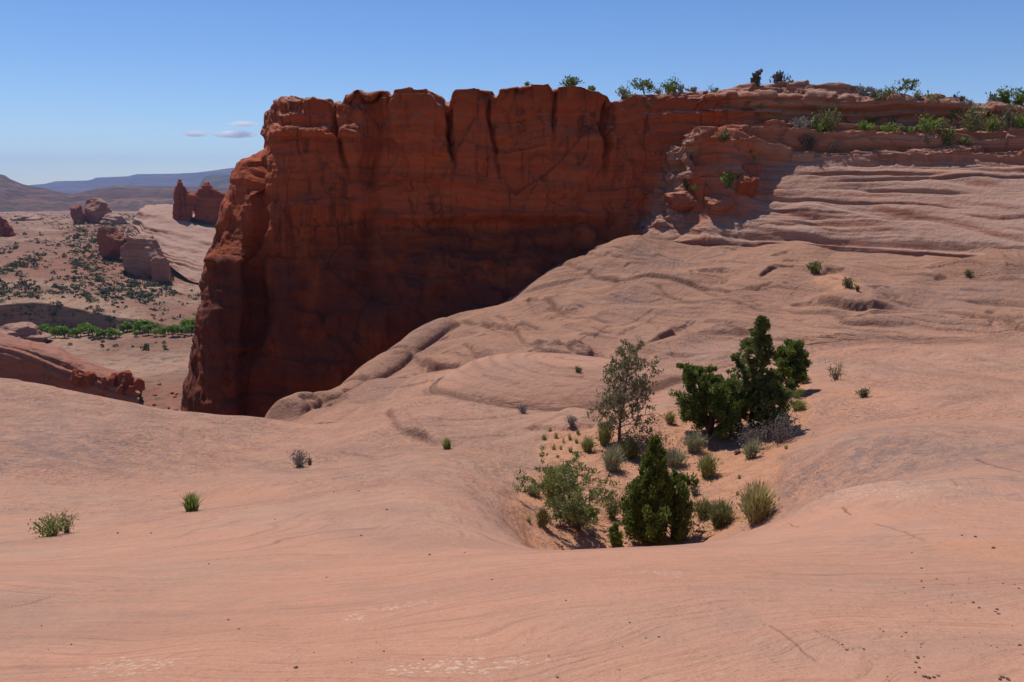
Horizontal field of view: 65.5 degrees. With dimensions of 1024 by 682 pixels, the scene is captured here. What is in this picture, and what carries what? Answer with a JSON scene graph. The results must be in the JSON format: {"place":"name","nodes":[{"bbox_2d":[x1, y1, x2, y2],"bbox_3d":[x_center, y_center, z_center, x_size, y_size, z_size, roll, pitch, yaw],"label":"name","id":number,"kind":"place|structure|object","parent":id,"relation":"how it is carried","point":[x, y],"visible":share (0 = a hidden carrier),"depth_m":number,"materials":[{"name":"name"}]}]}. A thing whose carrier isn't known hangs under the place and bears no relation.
{"place":"outdoors","nodes":[
{"label":"outdoors","id":0,"kind":"place"},
{"bbox_2d":[0,211,200,410],"bbox_3d":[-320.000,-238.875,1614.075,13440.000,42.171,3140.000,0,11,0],"label":"valley floor","id":1,"kind":"structure","parent":0,"point":[154,365],"depth_m":501.91,"materials":[{"name":"sand"}]},
{"bbox_2d":[0,216,15,236],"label":"rock lump","id":2,"kind":"object","parent":1,"relation":"on","point":[6,228],"visible":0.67,"depth_m":916.82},
{"bbox_2d":[0,322,51,342],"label":"rock mound","id":3,"kind":"object","parent":1,"relation":"on","point":[27,331],"visible":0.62,"depth_m":443.81,"materials":[{"name":"stone"}]},
{"bbox_2d":[10,213,43,220],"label":"rock mound","id":4,"kind":"object","parent":1,"relation":"on","point":[26,217],"visible":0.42,"depth_m":1301.77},
{"bbox_2d":[54,325,68,337],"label":"cottonwood tree","id":5,"kind":"object","parent":1,"relation":"on","point":[64,331],"visible":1,"depth_m":462.33,"materials":[{"name":"green plant"}]},
{"bbox_2d":[0,332,139,403],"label":"rock outcrop","id":6,"kind":"object","parent":1,"relation":"on","point":[35,362],"visible":0.7,"depth_m":286.44,"materials":[{"name":"stone"}]},
{"bbox_2d":[70,369,84,386],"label":"boulder","id":7,"kind":"object","parent":6,"relation":"on","point":[76,378],"visible":1,"depth_m":284.27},
{"bbox_2d":[82,371,96,389],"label":"boulder","id":8,"kind":"object","parent":6,"relation":"on","point":[89,377],"visible":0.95,"depth_m":285.36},
{"bbox_2d":[99,377,107,395],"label":"boulder","id":9,"kind":"object","parent":6,"relation":"on","point":[104,384],"visible":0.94,"depth_m":286.83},
{"bbox_2d":[108,373,116,389],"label":"boulder","id":10,"kind":"object","parent":6,"relation":"on","point":[112,380],"visible":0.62,"depth_m":287.33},
{"bbox_2d":[116,384,124,394],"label":"boulder","id":11,"kind":"object","parent":6,"relation":"on","point":[120,390],"visible":1,"depth_m":284.86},
{"bbox_2d":[116,370,134,390],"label":"boulder","id":12,"kind":"object","parent":6,"relation":"on","point":[125,378],"visible":0.89,"depth_m":286.58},
{"bbox_2d":[133,378,144,390],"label":"boulder","id":13,"kind":"object","parent":6,"relation":"on","point":[139,384],"visible":1,"depth_m":285.71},
{"bbox_2d":[70,205,85,223],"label":"rock lump","id":14,"kind":"object","parent":1,"relation":"on","point":[76,213],"visible":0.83,"depth_m":1194.71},
{"bbox_2d":[86,325,99,335],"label":"cottonwood tree","id":15,"kind":"object","parent":1,"relation":"on","point":[92,330],"visible":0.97,"depth_m":466.93,"materials":[{"name":"green plant"}]},
{"bbox_2d":[83,198,111,223],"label":"rock butte","id":16,"kind":"object","parent":1,"relation":"on","point":[95,210],"visible":0.68,"depth_m":1210.98,"materials":[{"name":"stone"}]},
{"bbox_2d":[0,213,200,349],"bbox_3d":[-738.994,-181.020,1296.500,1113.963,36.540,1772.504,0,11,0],"label":"scrub","id":17,"kind":"object","parent":1,"relation":"on","point":[131,296],"visible":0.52,"depth_m":619.62,"materials":[{"name":"green plant"}]},
{"bbox_2d":[96,226,126,258],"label":"rock block","id":18,"kind":"object","parent":1,"relation":"on","point":[111,240],"visible":0.87,"depth_m":730.94,"materials":[{"name":"stone"}]},
{"bbox_2d":[106,327,116,337],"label":"cottonwood tree","id":19,"kind":"object","parent":1,"relation":"on","point":[111,331],"visible":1,"depth_m":461.17,"materials":[{"name":"green plant"}]},
{"bbox_2d":[100,213,126,224],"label":"rock apron","id":20,"kind":"object","parent":1,"relation":"on","point":[112,218],"visible":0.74,"depth_m":1199.68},
{"bbox_2d":[133,318,148,330],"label":"cottonwood tree","id":21,"kind":"object","parent":1,"relation":"on","point":[137,323],"visible":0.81,"depth_m":474.44,"materials":[{"name":"green plant"}]},
{"bbox_2d":[120,234,163,277],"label":"rock block","id":22,"kind":"object","parent":1,"relation":"on","point":[138,252],"visible":0.77,"depth_m":650.33,"materials":[{"name":"stone"}]},
{"bbox_2d":[140,324,152,334],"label":"cottonwood tree","id":23,"kind":"object","parent":1,"relation":"on","point":[146,328],"visible":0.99,"depth_m":466.56,"materials":[{"name":"green plant"}]},
{"bbox_2d":[150,256,170,282],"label":"rock block","id":24,"kind":"object","parent":1,"relation":"on","point":[160,269],"visible":0.98,"depth_m":635.75,"materials":[{"name":"stone"}]},
{"bbox_2d":[132,204,215,282],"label":"striped slab","id":25,"kind":"structure","parent":1,"relation":"on","point":[185,246],"depth_m":735.62,"materials":[{"name":"stone"}]},
{"bbox_2d":[172,179,225,222],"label":"rock fin","id":26,"kind":"object","parent":25,"relation":"on","point":[203,202],"visible":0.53,"depth_m":769.33,"materials":[{"name":"stone"}]},
{"bbox_2d":[167,324,180,335],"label":"cottonwood tree","id":27,"kind":"object","parent":1,"relation":"on","point":[173,329],"visible":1,"depth_m":461.82,"materials":[{"name":"green plant"}]},
{"bbox_2d":[183,324,194,334],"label":"cottonwood tree","id":28,"kind":"object","parent":1,"relation":"on","point":[187,329],"visible":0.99,"depth_m":466.81,"materials":[{"name":"green plant"}]},
{"bbox_2d":[0,174,228,211],"bbox_3d":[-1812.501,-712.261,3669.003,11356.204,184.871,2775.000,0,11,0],"label":"hills","id":29,"kind":"structure","parent":0,"point":[16,196],"depth_m":3315.63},
{"bbox_2d":[29,168,233,190],"bbox_3d":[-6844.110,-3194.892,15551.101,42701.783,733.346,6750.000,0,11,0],"label":"mesa","id":30,"kind":"structure","parent":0,"point":[190,179],"depth_m":15627.49,"materials":[{"name":"stone"}]},
{"bbox_2d":[199,175,230,187],"bbox_3d":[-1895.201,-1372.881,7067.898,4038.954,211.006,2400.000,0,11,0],"label":"mesa","id":31,"kind":"structure","parent":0,"point":[218,181],"depth_m":7101.44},
{"bbox_2d":[0,233,1023,681],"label":"rock ground","id":32,"kind":"structure","parent":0,"point":[900,479],"depth_m":17.56,"materials":[{"name":"stone"}]},
{"bbox_2d":[28,512,72,536],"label":"desert shrub","id":33,"kind":"object","parent":32,"relation":"on","point":[53,525],"visible":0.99,"depth_m":14.94,"materials":[{"name":"green plant"}]},
{"bbox_2d":[49,508,78,532],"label":"desert shrub","id":34,"kind":"object","parent":32,"relation":"on","point":[66,527],"visible":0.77,"depth_m":15.31,"materials":[{"name":"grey plant"}]},
{"bbox_2d":[180,490,204,511],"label":"green tuft","id":35,"kind":"object","parent":32,"relation":"on","point":[191,503],"visible":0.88,"depth_m":18.27,"materials":[{"name":"green plant"}]},
{"bbox_2d":[286,446,311,466],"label":"desert shrub","id":36,"kind":"object","parent":32,"relation":"on","point":[299,461],"visible":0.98,"depth_m":28.84,"materials":[{"name":"grey plant"}]},
{"bbox_2d":[438,437,450,448],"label":"green tuft","id":37,"kind":"object","parent":32,"relation":"on","point":[446,443],"visible":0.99,"depth_m":29.81,"materials":[{"name":"green plant"}]},
{"bbox_2d":[526,485,543,495],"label":"bristle bush","id":38,"kind":"object","parent":32,"relation":"on","point":[532,492],"visible":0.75,"depth_m":24.52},
{"bbox_2d":[536,505,552,526],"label":"bristle bush","id":39,"kind":"object","parent":32,"relation":"on","point":[543,519],"visible":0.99,"depth_m":22.09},
{"bbox_2d":[538,458,582,501],"bbox_3d":[1.286,4.372,24.468,1.458,1.684,1.417,5,12,24],"label":"bristle bush","id":40,"kind":"object","parent":32,"relation":"on","point":[549,493],"visible":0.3,"depth_m":24.32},
{"bbox_2d":[512,445,620,530],"bbox_3d":[1.911,4.302,22.851,3.170,2.779,2.904,-7,13,-34],"label":"oak shrub","id":41,"kind":"object","parent":32,"relation":"on","point":[582,509],"visible":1,"depth_m":22.36,"materials":[{"name":"green plant"}]},
{"bbox_2d":[565,414,578,426],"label":"sagebrush","id":42,"kind":"object","parent":32,"relation":"on","point":[571,423],"visible":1,"depth_m":32.47,"materials":[{"name":"grey plant"}]},
{"bbox_2d":[580,435,595,451],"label":"bristle bush","id":43,"kind":"object","parent":32,"relation":"on","point":[587,444],"visible":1,"depth_m":29.92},
{"bbox_2d":[594,422,616,445],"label":"bristle bush","id":44,"kind":"object","parent":32,"relation":"on","point":[604,436],"visible":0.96,"depth_m":30.44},
{"bbox_2d":[600,482,622,519],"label":"leafy bush","id":45,"kind":"object","parent":32,"relation":"on","point":[610,511],"visible":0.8,"depth_m":24.40,"materials":[{"name":"green plant"}]},
{"bbox_2d":[597,443,627,471],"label":"bristle bush","id":46,"kind":"object","parent":32,"relation":"on","point":[613,459],"visible":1,"depth_m":27.95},
{"bbox_2d":[608,522,623,546],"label":"juniper seedling","id":47,"kind":"object","parent":32,"relation":"on","point":[615,535],"visible":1,"depth_m":22.61,"materials":[{"name":"green plant"}]},
{"bbox_2d":[583,334,674,442],"bbox_3d":[4.484,1.896,30.173,3.009,4.485,2.926,7,13,33],"label":"half dead pinyon","id":48,"kind":"object","parent":32,"relation":"on","point":[629,363],"visible":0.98,"depth_m":29.98,"materials":[{"name":"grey plant"}]},
{"bbox_2d":[616,435,643,460],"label":"bristle bush","id":49,"kind":"object","parent":32,"relation":"on","point":[631,449],"visible":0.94,"depth_m":29.07,"materials":[{"name":"green plant"}]},
{"bbox_2d":[619,434,673,545],"bbox_3d":[3.881,4.337,22.789,1.537,3.412,2.071,0,11,0],"label":"juniper tree","id":50,"kind":"object","parent":32,"relation":"on","point":[644,510],"visible":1,"depth_m":22.58,"materials":[{"name":"green plant"}]},
{"bbox_2d":[636,425,678,447],"bbox_3d":[5.309,3.682,30.148,1.457,0.925,1.578,-5,12,-26],"label":"dead brush","id":51,"kind":"object","parent":32,"relation":"on","point":[661,437],"visible":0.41,"depth_m":30.08,"materials":[{"name":"grey plant"}]},
{"bbox_2d":[664,410,676,423],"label":"bristle bush","id":52,"kind":"object","parent":32,"relation":"on","point":[670,416],"visible":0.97,"depth_m":32.31,"materials":[{"name":"plant"}]},
{"bbox_2d":[666,445,693,467],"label":"bristle bush","id":53,"kind":"object","parent":32,"relation":"on","point":[676,459],"visible":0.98,"depth_m":28.28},
{"bbox_2d":[661,468,699,542],"bbox_3d":[4.730,4.827,23.254,1.396,2.298,1.269,10,15,43],"label":"juniper tree","id":54,"kind":"object","parent":32,"relation":"on","point":[680,499],"visible":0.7,"depth_m":22.95,"materials":[{"name":"green plant"}]},
{"bbox_2d":[668,501,710,540],"bbox_3d":[5.081,5.253,23.013,1.370,1.267,1.582,-8,13,-35],"label":"leafy shrub","id":55,"kind":"object","parent":32,"relation":"on","point":[685,528],"visible":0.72,"depth_m":22.94,"materials":[{"name":"green plant"}]},
{"bbox_2d":[688,484,701,495],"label":"sagebrush","id":56,"kind":"object","parent":32,"relation":"on","point":[693,491],"visible":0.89,"depth_m":25.93,"materials":[{"name":"grey plant"}]},
{"bbox_2d":[679,430,711,452],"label":"bristle bush","id":57,"kind":"object","parent":32,"relation":"on","point":[694,444],"visible":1,"depth_m":29.45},
{"bbox_2d":[694,495,712,519],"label":"bristle bush","id":58,"kind":"object","parent":32,"relation":"on","point":[701,507],"visible":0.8,"depth_m":24.46,"materials":[{"name":"green plant"}]},
{"bbox_2d":[668,362,750,437],"bbox_3d":[7.905,2.294,30.836,2.787,3.162,3.038,-5,12,-25],"label":"juniper bush","id":59,"kind":"object","parent":32,"relation":"on","point":[721,404],"visible":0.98,"depth_m":30.41,"materials":[{"name":"green plant"}]},
{"bbox_2d":[696,450,727,477],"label":"bristle bush","id":60,"kind":"object","parent":32,"relation":"on","point":[707,465],"visible":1,"depth_m":26.87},
{"bbox_2d":[711,430,726,440],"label":"bristle bush","id":61,"kind":"object","parent":32,"relation":"on","point":[718,436],"visible":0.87,"depth_m":30.48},
{"bbox_2d":[699,497,740,528],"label":"bristle bush","id":62,"kind":"object","parent":32,"relation":"on","point":[719,515],"visible":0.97,"depth_m":23.10,"materials":[{"name":"green plant"}]},
{"bbox_2d":[739,437,764,458],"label":"bristle bush","id":63,"kind":"object","parent":32,"relation":"on","point":[750,449],"visible":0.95,"depth_m":27.58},
{"bbox_2d":[728,419,776,446],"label":"sagebrush","id":64,"kind":"object","parent":32,"relation":"on","point":[754,434],"visible":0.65,"depth_m":28.66,"materials":[{"name":"grey plant"}]},
{"bbox_2d":[731,476,781,526],"bbox_3d":[6.640,4.391,21.511,1.345,1.640,1.490,-8,14,-36],"label":"bristle bush","id":65,"kind":"object","parent":32,"relation":"on","point":[758,502],"visible":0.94,"depth_m":21.34,"materials":[{"name":"plant"}]},
{"bbox_2d":[719,315,794,430],"bbox_3d":[9.267,1.317,30.755,2.522,4.964,2.678,0,11,0],"label":"pinyon tree","id":66,"kind":"object","parent":32,"relation":"on","point":[760,341],"visible":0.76,"depth_m":30.02,"materials":[{"name":"green plant"}]},
{"bbox_2d":[741,377,794,428],"bbox_3d":[9.745,2.434,30.669,2.751,2.166,2.537,0,11,0],"label":"juniper bush","id":67,"kind":"object","parent":32,"relation":"on","point":[762,410],"visible":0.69,"depth_m":29.92,"materials":[{"name":"green plant"}]},
{"bbox_2d":[760,406,813,443],"bbox_3d":[9.752,3.005,28.540,1.928,1.514,1.477,0,11,0],"label":"sagebrush","id":68,"kind":"object","parent":32,"relation":"on","point":[780,437],"visible":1,"depth_m":28.49,"materials":[{"name":"grey plant"}]},
{"bbox_2d":[772,338,812,391],"bbox_3d":[12.326,1.168,35.268,1.769,2.584,1.766,6,13,30],"label":"juniper bush","id":69,"kind":"object","parent":32,"relation":"on","point":[788,363],"visible":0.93,"depth_m":34.90,"materials":[{"name":"green plant"}]},
{"bbox_2d":[790,387,804,397],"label":"leafy bush","id":70,"kind":"object","parent":32,"relation":"on","point":[796,394],"visible":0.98,"depth_m":34.01,"materials":[{"name":"green plant"}]},
{"bbox_2d":[790,397,809,410],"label":"bristle bush","id":71,"kind":"object","parent":32,"relation":"on","point":[798,405],"visible":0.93,"depth_m":32.06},
{"bbox_2d":[806,259,824,273],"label":"desert shrub","id":72,"kind":"object","parent":32,"relation":"on","point":[813,267],"visible":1,"depth_m":66.57,"materials":[{"name":"green plant"}]},
{"bbox_2d":[825,361,846,379],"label":"desert shrub","id":73,"kind":"object","parent":32,"relation":"on","point":[835,374],"visible":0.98,"depth_m":36.85,"materials":[{"name":"grey plant"}]},
{"bbox_2d":[842,276,855,287],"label":"desert shrub","id":74,"kind":"object","parent":32,"relation":"on","point":[847,282],"visible":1,"depth_m":60.28,"materials":[{"name":"green plant"}]},
{"bbox_2d":[855,386,869,397],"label":"desert shrub","id":75,"kind":"object","parent":32,"relation":"on","point":[864,392],"visible":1,"depth_m":32.07,"materials":[{"name":"green plant"}]},
{"bbox_2d":[0,0,1023,184],"label":"sky","id":76,"kind":"structure","parent":0,"point":[90,89],"materials":[{"name":"blue"}]},
{"bbox_2d":[181,80,1023,417],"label":"cliff","id":77,"kind":"structure","parent":0,"point":[355,230],"depth_m":84.59,"materials":[{"name":"stone"}]},
{"bbox_2d":[558,74,584,86],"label":"rim bush","id":78,"kind":"object","parent":77,"relation":"on","point":[573,80],"visible":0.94,"depth_m":88.40,"materials":[{"name":"green plant"}]},
{"bbox_2d":[615,85,637,99],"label":"rim bush","id":79,"kind":"object","parent":77,"relation":"on","point":[623,93],"visible":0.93,"depth_m":90.42,"materials":[{"name":"green plant"}]},
{"bbox_2d":[627,77,655,94],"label":"rim tree","id":80,"kind":"object","parent":77,"relation":"on","point":[646,83],"visible":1,"depth_m":91.42,"materials":[{"name":"green plant"}]},
{"bbox_2d":[658,73,683,92],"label":"rim bush","id":81,"kind":"object","parent":77,"relation":"on","point":[670,87],"visible":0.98,"depth_m":91.22,"materials":[{"name":"green plant"}]},
{"bbox_2d":[664,191,698,211],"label":"boulder","id":82,"kind":"object","parent":77,"relation":"on","point":[682,201],"visible":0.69,"depth_m":85.08,"materials":[{"name":"stone"}]},
{"bbox_2d":[680,171,692,179],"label":"boulder","id":83,"kind":"object","parent":77,"relation":"on","point":[687,175],"visible":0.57,"depth_m":85.80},
{"bbox_2d":[682,132,702,145],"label":"boulder","id":84,"kind":"object","parent":77,"relation":"on","point":[688,142],"visible":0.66,"depth_m":85.70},
{"bbox_2d":[704,193,735,215],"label":"boulder","id":85,"kind":"object","parent":77,"relation":"on","point":[717,204],"visible":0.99,"depth_m":83.26,"materials":[{"name":"stone"}]},
{"bbox_2d":[715,129,729,141],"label":"rim bush","id":86,"kind":"object","parent":77,"relation":"on","point":[725,137],"visible":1,"depth_m":84.50,"materials":[{"name":"green plant"}]},
{"bbox_2d":[718,170,737,188],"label":"rim bush","id":87,"kind":"object","parent":77,"relation":"on","point":[727,177],"visible":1,"depth_m":83.70,"materials":[{"name":"green plant"}]},
{"bbox_2d":[735,173,759,197],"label":"boulder","id":88,"kind":"object","parent":77,"relation":"on","point":[747,184],"visible":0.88,"depth_m":83.07,"materials":[{"name":"stone"}]},
{"bbox_2d":[744,164,761,174],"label":"boulder","id":89,"kind":"object","parent":77,"relation":"on","point":[754,169],"visible":0.64,"depth_m":83.99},
{"bbox_2d":[750,68,762,85],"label":"rim tree","id":90,"kind":"object","parent":77,"relation":"on","point":[755,78],"visible":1,"depth_m":91.58,"materials":[{"name":"grey plant"}]},
{"bbox_2d":[769,70,790,83],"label":"rim bush","id":91,"kind":"object","parent":77,"relation":"on","point":[777,77],"visible":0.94,"depth_m":91.51,"materials":[{"name":"grey plant"}]},
{"bbox_2d":[790,116,813,128],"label":"rim bush","id":92,"kind":"object","parent":77,"relation":"on","point":[801,123],"visible":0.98,"depth_m":86.24,"materials":[{"name":"grey plant"}]},
{"bbox_2d":[800,134,820,150],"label":"rim bush","id":93,"kind":"object","parent":77,"relation":"on","point":[807,142],"visible":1,"depth_m":85.40,"materials":[{"name":"grey plant"}]},
{"bbox_2d":[807,112,825,132],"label":"rim bush","id":94,"kind":"object","parent":77,"relation":"on","point":[818,125],"visible":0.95,"depth_m":86.12,"materials":[{"name":"green plant"}]},
{"bbox_2d":[815,104,842,131],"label":"rim bush","id":95,"kind":"object","parent":77,"relation":"on","point":[831,121],"visible":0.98,"depth_m":85.81,"materials":[{"name":"green plant"}]},
{"bbox_2d":[849,83,871,95],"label":"rim bush","id":96,"kind":"object","parent":77,"relation":"on","point":[862,91],"visible":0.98,"depth_m":87.91,"materials":[{"name":"grey plant"}]},
{"bbox_2d":[856,120,874,131],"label":"rim bush","id":97,"kind":"object","parent":77,"relation":"on","point":[864,125],"visible":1,"depth_m":85.04,"materials":[{"name":"green plant"}]},
{"bbox_2d":[869,86,877,97],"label":"rim bush","id":98,"kind":"object","parent":77,"relation":"on","point":[873,94],"visible":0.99,"depth_m":87.17,"materials":[{"name":"grey plant"}]},
{"bbox_2d":[867,84,901,99],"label":"rim bush","id":99,"kind":"object","parent":77,"relation":"on","point":[885,95],"visible":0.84,"depth_m":86.62,"materials":[{"name":"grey plant"}]},
{"bbox_2d":[876,121,905,132],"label":"rim bush","id":100,"kind":"object","parent":77,"relation":"on","point":[889,127],"visible":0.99,"depth_m":85.08,"materials":[{"name":"green plant"}]},
{"bbox_2d":[894,78,920,96],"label":"rim tree","id":101,"kind":"object","parent":77,"relation":"on","point":[906,82],"visible":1,"depth_m":86.39,"materials":[{"name":"green plant"}]},
{"bbox_2d":[914,112,953,133],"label":"rim bush","id":102,"kind":"object","parent":77,"relation":"on","point":[929,123],"visible":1,"depth_m":83.78,"materials":[{"name":"green plant"}]},
{"bbox_2d":[939,124,956,145],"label":"rim bush","id":103,"kind":"object","parent":77,"relation":"on","point":[947,138],"visible":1,"depth_m":82.75,"materials":[{"name":"green plant"}]},
{"bbox_2d":[959,134,973,145],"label":"rim bush","id":104,"kind":"object","parent":77,"relation":"on","point":[965,141],"visible":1,"depth_m":82.49,"materials":[{"name":"green plant"}]},
{"bbox_2d":[957,103,1004,131],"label":"rim bush","id":105,"kind":"object","parent":77,"relation":"on","point":[973,119],"visible":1,"depth_m":82.78,"materials":[{"name":"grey plant"}]},
{"bbox_2d":[982,112,1004,130],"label":"rim bush","id":106,"kind":"object","parent":77,"relation":"on","point":[991,127],"visible":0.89,"depth_m":83.11,"materials":[{"name":"green plant"}]},
{"bbox_2d":[985,85,1014,102],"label":"rim bush","id":107,"kind":"object","parent":77,"relation":"on","point":[1005,96],"visible":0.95,"depth_m":85.55,"materials":[{"name":"green plant"}]},
{"bbox_2d":[998,105,1022,130],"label":"rim bush","id":108,"kind":"object","parent":77,"relation":"on","point":[1008,123],"visible":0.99,"depth_m":82.24,"materials":[{"name":"green plant"}]},
{"bbox_2d":[1009,87,1023,104],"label":"rim bush","id":109,"kind":"object","parent":77,"relation":"on","point":[1018,98],"visible":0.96,"depth_m":85.94,"materials":[{"name":"green plant"}]},
{"bbox_2d":[1014,110,1023,127],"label":"rim bush","id":110,"kind":"object","parent":77,"relation":"on","point":[1021,122],"visible":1,"depth_m":81.70,"materials":[{"name":"green plant"}]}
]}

